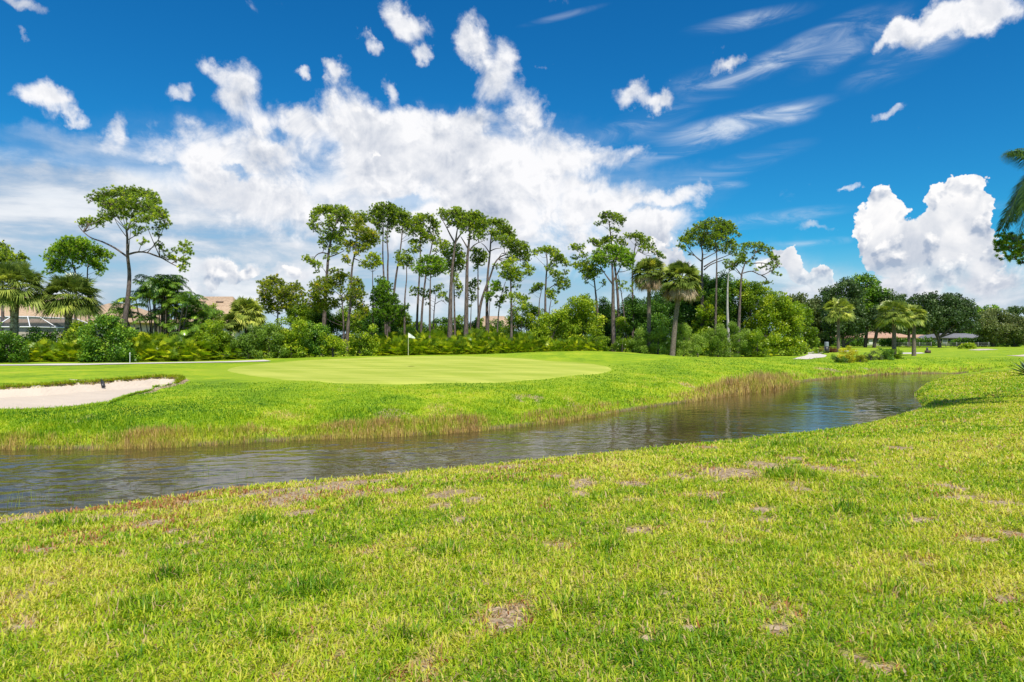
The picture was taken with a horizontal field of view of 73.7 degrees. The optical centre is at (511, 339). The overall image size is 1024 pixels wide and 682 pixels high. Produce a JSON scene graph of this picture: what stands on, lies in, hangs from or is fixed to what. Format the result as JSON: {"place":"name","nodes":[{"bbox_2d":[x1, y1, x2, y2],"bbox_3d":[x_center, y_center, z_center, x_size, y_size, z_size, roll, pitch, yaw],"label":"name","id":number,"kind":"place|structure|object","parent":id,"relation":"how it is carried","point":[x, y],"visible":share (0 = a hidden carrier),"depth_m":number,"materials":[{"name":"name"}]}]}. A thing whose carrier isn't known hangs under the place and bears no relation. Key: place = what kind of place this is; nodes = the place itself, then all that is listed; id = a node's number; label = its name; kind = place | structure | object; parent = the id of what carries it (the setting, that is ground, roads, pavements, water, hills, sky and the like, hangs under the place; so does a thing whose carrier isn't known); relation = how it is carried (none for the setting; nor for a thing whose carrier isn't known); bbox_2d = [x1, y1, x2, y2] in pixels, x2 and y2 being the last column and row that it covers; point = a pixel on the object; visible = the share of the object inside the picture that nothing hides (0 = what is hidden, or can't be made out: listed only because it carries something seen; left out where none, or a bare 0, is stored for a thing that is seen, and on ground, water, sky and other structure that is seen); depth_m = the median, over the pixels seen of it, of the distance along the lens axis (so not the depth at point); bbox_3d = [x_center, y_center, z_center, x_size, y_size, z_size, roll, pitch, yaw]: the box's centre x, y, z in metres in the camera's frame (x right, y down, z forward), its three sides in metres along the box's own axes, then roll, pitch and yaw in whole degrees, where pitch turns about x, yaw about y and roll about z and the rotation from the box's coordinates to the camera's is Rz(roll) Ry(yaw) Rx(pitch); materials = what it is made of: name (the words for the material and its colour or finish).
{"place":"outdoors","nodes":[
{"label":"outdoors","id":0,"kind":"place"},
{"bbox_2d":[0,360,268,364],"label":"cart path","id":1,"kind":"structure","parent":0,"point":[132,363],"depth_m":51.09,"materials":[{"name":"concrete"}]},
{"bbox_2d":[218,311,240,336],"bbox_3d":[-25.938,-0.381,62.972,2.560,4.527,2.540,0,0,-38],"label":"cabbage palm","id":2,"kind":"object","parent":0,"point":[228,325],"visible":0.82,"depth_m":62.48,"materials":[{"name":"green plant"}]},
{"bbox_2d":[0,373,960,516],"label":"water","id":3,"kind":"structure","parent":0,"point":[823,404],"depth_m":19.89,"materials":[{"name":"grey liquid"}]},
{"bbox_2d":[0,345,1023,681],"bbox_3d":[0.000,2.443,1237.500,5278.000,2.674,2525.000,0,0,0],"label":"ground","id":4,"kind":"structure","parent":0,"point":[198,373],"depth_m":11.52,"materials":[{"name":"green plant"}]},
{"bbox_2d":[0,240,30,317],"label":"pine tree","id":5,"kind":"object","parent":4,"relation":"on","point":[6,253],"visible":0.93,"depth_m":69.69,"materials":[{"name":"green plant"}]},
{"bbox_2d":[0,322,33,362],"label":"shrub","id":6,"kind":"object","parent":4,"relation":"on","point":[12,352],"visible":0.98,"depth_m":54.71,"materials":[{"name":"green plant"}]},
{"bbox_2d":[0,259,54,359],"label":"cabbage palm","id":7,"kind":"object","parent":4,"relation":"on","point":[12,274],"visible":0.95,"depth_m":59.35,"materials":[{"name":"green plant"}]},
{"bbox_2d":[21,326,68,342],"bbox_3d":[-41.446,0.619,61.147,4.534,3.717,3.919,0,0,39],"label":"shrub","id":8,"kind":"object","parent":4,"relation":"on","point":[34,337],"visible":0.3,"depth_m":60.59,"materials":[{"name":"green plant"}]},
{"bbox_2d":[0,316,101,349],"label":"screen enclosure","id":9,"kind":"object","parent":4,"relation":"on","point":[49,324],"visible":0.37,"depth_m":70.13,"materials":[{"name":"grey"}]},
{"bbox_2d":[0,296,103,322],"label":"house","id":10,"kind":"structure","parent":4,"relation":"on","point":[22,312],"depth_m":85.95,"materials":[{"name":"beige paint"}]},
{"bbox_2d":[38,234,95,336],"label":"pine tree","id":11,"kind":"object","parent":4,"relation":"on","point":[77,247],"visible":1,"depth_m":67.30,"materials":[{"name":"green plant"}]},
{"bbox_2d":[34,272,104,335],"bbox_3d":[-39.979,-2.152,62.001,5.565,8.238,5.741,0,0,34],"label":"cabbage palm","id":12,"kind":"object","parent":4,"relation":"on","point":[68,306],"visible":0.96,"depth_m":61.21,"materials":[{"name":"green plant"}]},
{"bbox_2d":[57,319,106,344],"bbox_3d":[-37.590,0.196,60.300,4.014,4.367,3.879,0,0,41],"label":"shrub","id":13,"kind":"object","parent":4,"relation":"on","point":[72,330],"visible":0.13,"depth_m":59.62,"materials":[{"name":"green plant"}]},
{"bbox_2d":[0,377,174,408],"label":"bunker sand","id":14,"kind":"structure","parent":4,"relation":"on","point":[53,396],"depth_m":27.44,"materials":[{"name":"beige sand"}]},
{"bbox_2d":[0,373,185,413],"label":"bunker lip grass","id":15,"kind":"structure","parent":4,"relation":"on","point":[179,378],"depth_m":27.29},
{"bbox_2d":[86,242,115,320],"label":"pine tree","id":16,"kind":"object","parent":4,"relation":"on","point":[98,253],"visible":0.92,"depth_m":69.00,"materials":[{"name":"green plant"}]},
{"bbox_2d":[75,314,141,361],"bbox_3d":[-32.829,0.114,55.570,4.675,4.426,4.387,0,0,-33],"label":"shrub","id":17,"kind":"object","parent":4,"relation":"on","point":[117,336],"visible":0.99,"depth_m":55.26,"materials":[{"name":"green plant"}]},
{"bbox_2d":[74,184,194,327],"bbox_3d":[-33.303,-5.933,60.628,8.350,16.443,14.857,0,0,-39],"label":"pine tree","id":18,"kind":"object","parent":4,"relation":"on","point":[131,195],"visible":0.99,"depth_m":58.60,"materials":[{"name":"green plant"}]},
{"bbox_2d":[98,303,173,334],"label":"house","id":19,"kind":"structure","parent":4,"relation":"on","point":[137,325],"depth_m":97.31,"materials":[{"name":"beige paint"}]},
{"bbox_2d":[136,336,175,361],"bbox_3d":[-30.518,0.828,58.455,4.338,2.302,3.778,0,0,34],"label":"saw palmetto","id":20,"kind":"object","parent":4,"relation":"on","point":[145,342],"visible":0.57,"depth_m":57.56,"materials":[{"name":"plant"}]},
{"bbox_2d":[139,338,180,360],"bbox_3d":[-29.836,0.886,58.228,3.660,2.101,3.996,0,0,-18],"label":"saw palmetto","id":21,"kind":"object","parent":4,"relation":"on","point":[160,357],"visible":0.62,"depth_m":57.69,"materials":[{"name":"plant"}]},
{"bbox_2d":[98,273,224,345],"bbox_3d":[-31.756,-2.064,61.590,11.448,7.960,7.620,0,0,0],"label":"feather palm clump","id":22,"kind":"object","parent":4,"relation":"on","point":[159,287],"visible":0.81,"depth_m":61.15,"materials":[{"name":"green plant"}]},
{"bbox_2d":[158,333,213,361],"bbox_3d":[-27.727,0.700,58.181,4.282,2.458,4.675,0,0,-35],"label":"saw palmetto","id":23,"kind":"object","parent":4,"relation":"on","point":[180,344],"visible":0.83,"depth_m":57.75,"materials":[{"name":"plant"}]},
{"bbox_2d":[172,297,244,337],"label":"house","id":24,"kind":"structure","parent":4,"relation":"on","point":[224,303],"depth_m":102.76,"materials":[{"name":"beige paint"}]},
{"bbox_2d":[195,319,233,359],"bbox_3d":[-26.321,0.223,59.739,3.774,4.060,3.317,0,0,0],"label":"shrub","id":25,"kind":"object","parent":4,"relation":"on","point":[210,332],"visible":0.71,"depth_m":59.22,"materials":[{"name":"green plant"}]},
{"bbox_2d":[223,323,267,358],"bbox_3d":[-23.993,0.331,61.303,3.899,3.619,2.798,0,0,-14],"label":"shrub","id":26,"kind":"object","parent":4,"relation":"on","point":[248,340],"visible":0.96,"depth_m":60.88,"materials":[{"name":"green plant"}]},
{"bbox_2d":[228,296,266,333],"bbox_3d":[-24.941,-1.114,63.954,4.163,5.970,3.950,0,0,0],"label":"cabbage palm","id":27,"kind":"object","parent":4,"relation":"on","point":[252,309],"visible":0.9,"depth_m":63.21,"materials":[{"name":"green plant"}]},
{"bbox_2d":[254,321,288,358],"bbox_3d":[-22.331,0.255,63.127,3.548,3.911,2.483,0,0,-11],"label":"shrub","id":28,"kind":"object","parent":4,"relation":"on","point":[272,332],"visible":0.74,"depth_m":62.78,"materials":[{"name":"green plant"}]},
{"bbox_2d":[255,273,307,326],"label":"pine tree","id":29,"kind":"object","parent":4,"relation":"on","point":[282,293],"visible":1,"depth_m":67.51,"materials":[{"name":"green plant"}]},
{"bbox_2d":[275,316,313,357],"bbox_3d":[-20.945,-0.036,64.259,4.118,4.334,2.996,0,0,23],"label":"shrub","id":30,"kind":"object","parent":4,"relation":"on","point":[292,337],"visible":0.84,"depth_m":63.93,"materials":[{"name":"green plant"}]},
{"bbox_2d":[285,302,320,344],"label":"shrub","id":31,"kind":"object","parent":4,"relation":"on","point":[300,312],"visible":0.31,"depth_m":81.49,"materials":[{"name":"green plant"}]},
{"bbox_2d":[296,320,331,356],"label":"shrub","id":32,"kind":"object","parent":4,"relation":"on","point":[311,345],"visible":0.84,"depth_m":65.61,"materials":[{"name":"green plant"}]},
{"bbox_2d":[304,306,338,353],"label":"shrub","id":33,"kind":"object","parent":4,"relation":"on","point":[328,323],"visible":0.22,"depth_m":81.82,"materials":[{"name":"green plant"}]},
{"bbox_2d":[301,203,354,355],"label":"pine tree","id":34,"kind":"object","parent":4,"relation":"on","point":[338,212],"visible":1,"depth_m":73.73,"materials":[{"name":"green plant"}]},
{"bbox_2d":[318,332,349,356],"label":"shrub","id":35,"kind":"object","parent":4,"relation":"on","point":[335,342],"visible":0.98,"depth_m":65.82,"materials":[{"name":"green plant"}]},
{"bbox_2d":[304,266,369,355],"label":"pine tree","id":36,"kind":"object","parent":4,"relation":"on","point":[324,289],"visible":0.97,"depth_m":67.97,"materials":[{"name":"green plant"}]},
{"bbox_2d":[328,306,362,352],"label":"shrub","id":37,"kind":"object","parent":4,"relation":"on","point":[340,319],"visible":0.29,"depth_m":82.89,"materials":[{"name":"green plant"}]},
{"bbox_2d":[340,213,380,356],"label":"pine tree","id":38,"kind":"object","parent":4,"relation":"on","point":[368,237],"visible":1,"depth_m":67.31,"materials":[{"name":"green plant"}]},
{"bbox_2d":[346,323,379,355],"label":"shrub","id":39,"kind":"object","parent":4,"relation":"on","point":[366,339],"visible":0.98,"depth_m":67.95,"materials":[{"name":"green plant"}]},
{"bbox_2d":[355,201,386,334],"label":"pine tree","id":40,"kind":"object","parent":4,"relation":"on","point":[376,212],"visible":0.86,"depth_m":79.96,"materials":[{"name":"green plant"}]},
{"bbox_2d":[358,251,383,336],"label":"pine tree","id":41,"kind":"object","parent":4,"relation":"on","point":[377,262],"visible":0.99,"depth_m":71.76,"materials":[{"name":"green plant"}]},
{"bbox_2d":[357,312,397,335],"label":"shrub","id":42,"kind":"object","parent":4,"relation":"on","point":[378,322],"visible":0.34,"depth_m":82.69,"materials":[{"name":"green plant"}]},
{"bbox_2d":[368,275,409,355],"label":"pine tree","id":43,"kind":"object","parent":4,"relation":"on","point":[383,301],"visible":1,"depth_m":71.28,"materials":[{"name":"green plant"}]},
{"bbox_2d":[380,201,398,331],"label":"pine tree","id":44,"kind":"object","parent":4,"relation":"on","point":[390,208],"visible":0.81,"depth_m":78.75,"materials":[{"name":"green plant"}]},
{"bbox_2d":[388,206,418,331],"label":"pine tree","id":45,"kind":"object","parent":4,"relation":"on","point":[404,220],"visible":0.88,"depth_m":76.79,"materials":[{"name":"green plant"}]},
{"bbox_2d":[396,255,414,335],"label":"pine tree","id":46,"kind":"object","parent":4,"relation":"on","point":[405,262],"visible":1,"depth_m":73.90,"materials":[{"name":"green plant"}]},
{"bbox_2d":[227,356,610,383],"bbox_3d":[-7.394,1.798,45.331,27.648,0.663,23.790,0,0,43],"label":"putting green","id":47,"kind":"object","parent":4,"relation":"on","point":[417,369],"visible":0.99,"depth_m":41.07,"materials":[{"name":"green plant"}]},
{"bbox_2d":[408,212,430,331],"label":"pine tree","id":48,"kind":"object","parent":4,"relation":"on","point":[418,220],"visible":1,"depth_m":75.81,"materials":[{"name":"green plant"}]},
{"bbox_2d":[410,254,447,338],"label":"pine tree","id":49,"kind":"object","parent":4,"relation":"on","point":[438,265],"visible":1,"depth_m":71.83,"materials":[{"name":"green plant"}]},
{"bbox_2d":[409,283,448,328],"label":"pine tree","id":50,"kind":"object","parent":4,"relation":"on","point":[438,288],"visible":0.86,"depth_m":73.94,"materials":[{"name":"green plant"}]},
{"bbox_2d":[420,212,450,331],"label":"pine tree","id":51,"kind":"object","parent":4,"relation":"on","point":[433,222],"visible":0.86,"depth_m":77.95,"materials":[{"name":"green plant"}]},
{"bbox_2d":[439,242,466,334],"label":"pine tree","id":52,"kind":"object","parent":4,"relation":"on","point":[459,261],"visible":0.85,"depth_m":74.78,"materials":[{"name":"green plant"}]},
{"bbox_2d":[436,206,473,336],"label":"pine tree","id":53,"kind":"object","parent":4,"relation":"on","point":[458,216],"visible":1,"depth_m":72.79,"materials":[{"name":"green plant"}]},
{"bbox_2d":[461,208,488,336],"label":"pine tree","id":54,"kind":"object","parent":4,"relation":"on","point":[479,224],"visible":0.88,"depth_m":73.81,"materials":[{"name":"green plant"}]},
{"bbox_2d":[469,247,489,313],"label":"pine tree","id":55,"kind":"object","parent":4,"relation":"on","point":[482,255],"visible":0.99,"depth_m":76.88,"materials":[{"name":"green plant"}]},
{"bbox_2d":[0,365,990,450],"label":"shore reeds","id":56,"kind":"object","parent":4,"relation":"on","point":[769,380],"visible":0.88,"depth_m":22.82,"materials":[{"name":"green plant"}]},
{"bbox_2d":[481,217,516,330],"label":"pine tree","id":57,"kind":"object","parent":4,"relation":"on","point":[502,226],"visible":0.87,"depth_m":78.78,"materials":[{"name":"green plant"}]},
{"bbox_2d":[476,233,532,334],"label":"pine tree","id":58,"kind":"object","parent":4,"relation":"on","point":[514,245],"visible":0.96,"depth_m":75.79,"materials":[{"name":"green plant"}]},
{"bbox_2d":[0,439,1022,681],"bbox_3d":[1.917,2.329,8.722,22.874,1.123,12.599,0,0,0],"label":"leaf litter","id":59,"kind":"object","parent":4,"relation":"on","point":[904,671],"visible":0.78,"depth_m":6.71,"materials":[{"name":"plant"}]},
{"bbox_2d":[0,357,1023,447],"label":"bank grass","id":60,"kind":"structure","parent":4,"relation":"on","point":[110,418],"depth_m":25.18,"materials":[{"name":"green plant"}]},
{"bbox_2d":[497,255,535,351],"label":"pine tree","id":61,"kind":"object","parent":4,"relation":"on","point":[508,268],"visible":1,"depth_m":70.73,"materials":[{"name":"green plant"}]},
{"bbox_2d":[502,301,540,335],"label":"shrub","id":62,"kind":"object","parent":4,"relation":"on","point":[519,320],"visible":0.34,"depth_m":75.78,"materials":[{"name":"green plant"}]},
{"bbox_2d":[529,308,570,351],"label":"shrub","id":63,"kind":"object","parent":4,"relation":"on","point":[558,317],"visible":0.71,"depth_m":71.55,"materials":[{"name":"green plant"}]},
{"bbox_2d":[530,245,570,313],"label":"pine tree","id":64,"kind":"object","parent":4,"relation":"on","point":[554,251],"visible":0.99,"depth_m":75.67,"materials":[{"name":"green plant"}]},
{"bbox_2d":[556,293,607,350],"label":"shrub","id":65,"kind":"object","parent":4,"relation":"on","point":[582,323],"visible":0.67,"depth_m":72.23,"materials":[{"name":"green plant"}]},
{"bbox_2d":[567,243,606,325],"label":"pine tree","id":66,"kind":"object","parent":4,"relation":"on","point":[587,268],"visible":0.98,"depth_m":73.36,"materials":[{"name":"green plant"}]},
{"bbox_2d":[593,296,620,348],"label":"shrub","id":67,"kind":"object","parent":4,"relation":"on","point":[604,309],"visible":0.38,"depth_m":76.78,"materials":[{"name":"green plant"}]},
{"bbox_2d":[587,210,627,333],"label":"pine tree","id":68,"kind":"object","parent":4,"relation":"on","point":[609,214],"visible":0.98,"depth_m":77.89,"materials":[{"name":"green plant"}]},
{"bbox_2d":[588,242,636,351],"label":"pine tree","id":69,"kind":"object","parent":4,"relation":"on","point":[621,253],"visible":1,"depth_m":71.83,"materials":[{"name":"green plant"}]},
{"bbox_2d":[615,316,637,351],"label":"shrub","id":70,"kind":"object","parent":4,"relation":"on","point":[627,328],"visible":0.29,"depth_m":73.91,"materials":[{"name":"green plant"}]},
{"bbox_2d":[627,327,656,353],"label":"shrub","id":71,"kind":"object","parent":4,"relation":"on","point":[639,343],"visible":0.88,"depth_m":68.24,"materials":[{"name":"green plant"}]},
{"bbox_2d":[623,230,665,336],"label":"pine tree","id":72,"kind":"object","parent":4,"relation":"on","point":[642,238],"visible":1,"depth_m":76.81,"materials":[{"name":"green plant"}]},
{"bbox_2d":[618,294,672,354],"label":"shrub","id":73,"kind":"object","parent":4,"relation":"on","point":[638,310],"visible":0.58,"depth_m":77.06,"materials":[{"name":"green plant"}]},
{"bbox_2d":[629,256,665,352],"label":"cabbage palm","id":74,"kind":"object","parent":4,"relation":"on","point":[648,276],"visible":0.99,"depth_m":68.17,"materials":[{"name":"green plant"}]},
{"bbox_2d":[646,325,675,354],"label":"shrub","id":75,"kind":"object","parent":4,"relation":"on","point":[659,336],"visible":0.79,"depth_m":68.14,"materials":[{"name":"green plant"}]},
{"bbox_2d":[658,260,701,355],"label":"cabbage palm","id":76,"kind":"object","parent":4,"relation":"on","point":[680,287],"visible":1,"depth_m":65.21,"materials":[{"name":"green plant"}]},
{"bbox_2d":[651,273,721,354],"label":"broadleaf tree","id":77,"kind":"object","parent":4,"relation":"on","point":[687,311],"visible":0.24,"depth_m":82.25,"materials":[{"name":"green plant"}]},
{"bbox_2d":[670,322,702,356],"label":"shrub","id":78,"kind":"object","parent":4,"relation":"on","point":[683,340],"visible":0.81,"depth_m":68.84,"materials":[{"name":"green plant"}]},
{"bbox_2d":[684,288,726,355],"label":"broadleaf tree","id":79,"kind":"object","parent":4,"relation":"on","point":[707,312],"visible":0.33,"depth_m":78.73,"materials":[{"name":"green plant"}]},
{"bbox_2d":[676,217,740,350],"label":"pine tree","id":80,"kind":"object","parent":4,"relation":"on","point":[692,234],"visible":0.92,"depth_m":79.87,"materials":[{"name":"green plant"}]},
{"bbox_2d":[698,323,730,356],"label":"shrub","id":81,"kind":"object","parent":4,"relation":"on","point":[715,341],"visible":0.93,"depth_m":70.77,"materials":[{"name":"green plant"}]},
{"bbox_2d":[695,270,751,353],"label":"broadleaf tree","id":82,"kind":"object","parent":4,"relation":"on","point":[722,291],"visible":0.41,"depth_m":81.39,"materials":[{"name":"green plant"}]},
{"bbox_2d":[706,216,741,348],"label":"pine tree","id":83,"kind":"object","parent":4,"relation":"on","point":[723,229],"visible":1,"depth_m":76.50,"materials":[{"name":"green plant"}]},
{"bbox_2d":[723,321,753,356],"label":"shrub","id":84,"kind":"object","parent":4,"relation":"on","point":[740,347],"visible":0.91,"depth_m":71.57,"materials":[{"name":"green plant"}]},
{"bbox_2d":[726,279,777,354],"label":"broadleaf tree","id":85,"kind":"object","parent":4,"relation":"on","point":[751,292],"visible":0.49,"depth_m":80.59,"materials":[{"name":"green plant"}]},
{"bbox_2d":[722,241,782,352],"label":"pine tree","id":86,"kind":"object","parent":4,"relation":"on","point":[759,245],"visible":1,"depth_m":75.92,"materials":[{"name":"green plant"}]},
{"bbox_2d":[743,327,770,356],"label":"shrub","id":87,"kind":"object","parent":4,"relation":"on","point":[753,337],"visible":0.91,"depth_m":71.64,"materials":[{"name":"green plant"}]},
{"bbox_2d":[750,291,806,355],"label":"broadleaf tree","id":88,"kind":"object","parent":4,"relation":"on","point":[784,312],"visible":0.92,"depth_m":77.38,"materials":[{"name":"green plant"}]},
{"bbox_2d":[791,301,824,353],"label":"broadleaf tree","id":89,"kind":"object","parent":4,"relation":"on","point":[809,334],"visible":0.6,"depth_m":87.49,"materials":[{"name":"green plant"}]},
{"bbox_2d":[801,295,835,346],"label":"oak tree","id":90,"kind":"object","parent":4,"relation":"on","point":[811,303],"visible":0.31,"depth_m":158.29,"materials":[{"name":"green plant"}]},
{"bbox_2d":[822,297,856,351],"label":"cabbage palm","id":91,"kind":"object","parent":4,"relation":"on","point":[832,317],"visible":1,"depth_m":99.40,"materials":[{"name":"green plant"}]},
{"bbox_2d":[817,276,870,347],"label":"oak tree","id":92,"kind":"object","parent":4,"relation":"on","point":[837,291],"visible":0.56,"depth_m":149.06,"materials":[{"name":"green plant"}]},
{"bbox_2d":[849,271,891,347],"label":"oak tree","id":93,"kind":"object","parent":4,"relation":"on","point":[871,296],"visible":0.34,"depth_m":151.05,"materials":[{"name":"green plant"}]},
{"bbox_2d":[865,288,906,347],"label":"oak tree","id":94,"kind":"object","parent":4,"relation":"on","point":[887,328],"visible":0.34,"depth_m":149.51,"materials":[{"name":"green plant"}]},
{"bbox_2d":[872,298,915,356],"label":"cabbage palm","id":95,"kind":"object","parent":4,"relation":"on","point":[894,316],"visible":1,"depth_m":69.46,"materials":[{"name":"green plant"}]},
{"bbox_2d":[900,303,928,355],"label":"cabbage palm","id":96,"kind":"object","parent":4,"relation":"on","point":[918,309],"visible":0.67,"depth_m":77.63,"materials":[{"name":"green plant"}]},
{"bbox_2d":[908,290,980,347],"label":"oak tree","id":97,"kind":"object","parent":4,"relation":"on","point":[952,311],"visible":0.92,"depth_m":148.81,"materials":[{"name":"green plant"}]},
{"bbox_2d":[918,333,995,345],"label":"house","id":98,"kind":"structure","parent":4,"relation":"on","point":[947,339],"depth_m":185.16,"materials":[{"name":"grey paint"}]},
{"bbox_2d":[972,307,1011,346],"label":"oak tree","id":99,"kind":"object","parent":4,"relation":"on","point":[992,321],"visible":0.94,"depth_m":163.84,"materials":[{"name":"green plant"}]},
{"bbox_2d":[992,231,1023,265],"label":"pine tree","id":100,"kind":"object","parent":4,"relation":"on","point":[1016,253],"visible":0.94,"depth_m":26.39,"materials":[{"name":"green plant"}]},
{"bbox_2d":[995,148,1023,244],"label":"feather palm","id":101,"kind":"object","parent":4,"relation":"on","point":[1014,209],"visible":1,"depth_m":25.05,"materials":[{"name":"green plant"}]},
{"bbox_2d":[1001,312,1023,346],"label":"broadleaf tree","id":102,"kind":"object","parent":4,"relation":"on","point":[1016,332],"visible":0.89,"depth_m":163.24,"materials":[{"name":"green plant"}]},
{"bbox_2d":[0,0,1023,339],"label":"sky","id":103,"kind":"structure","parent":0,"point":[845,138],"materials":[{"name":"blue"}]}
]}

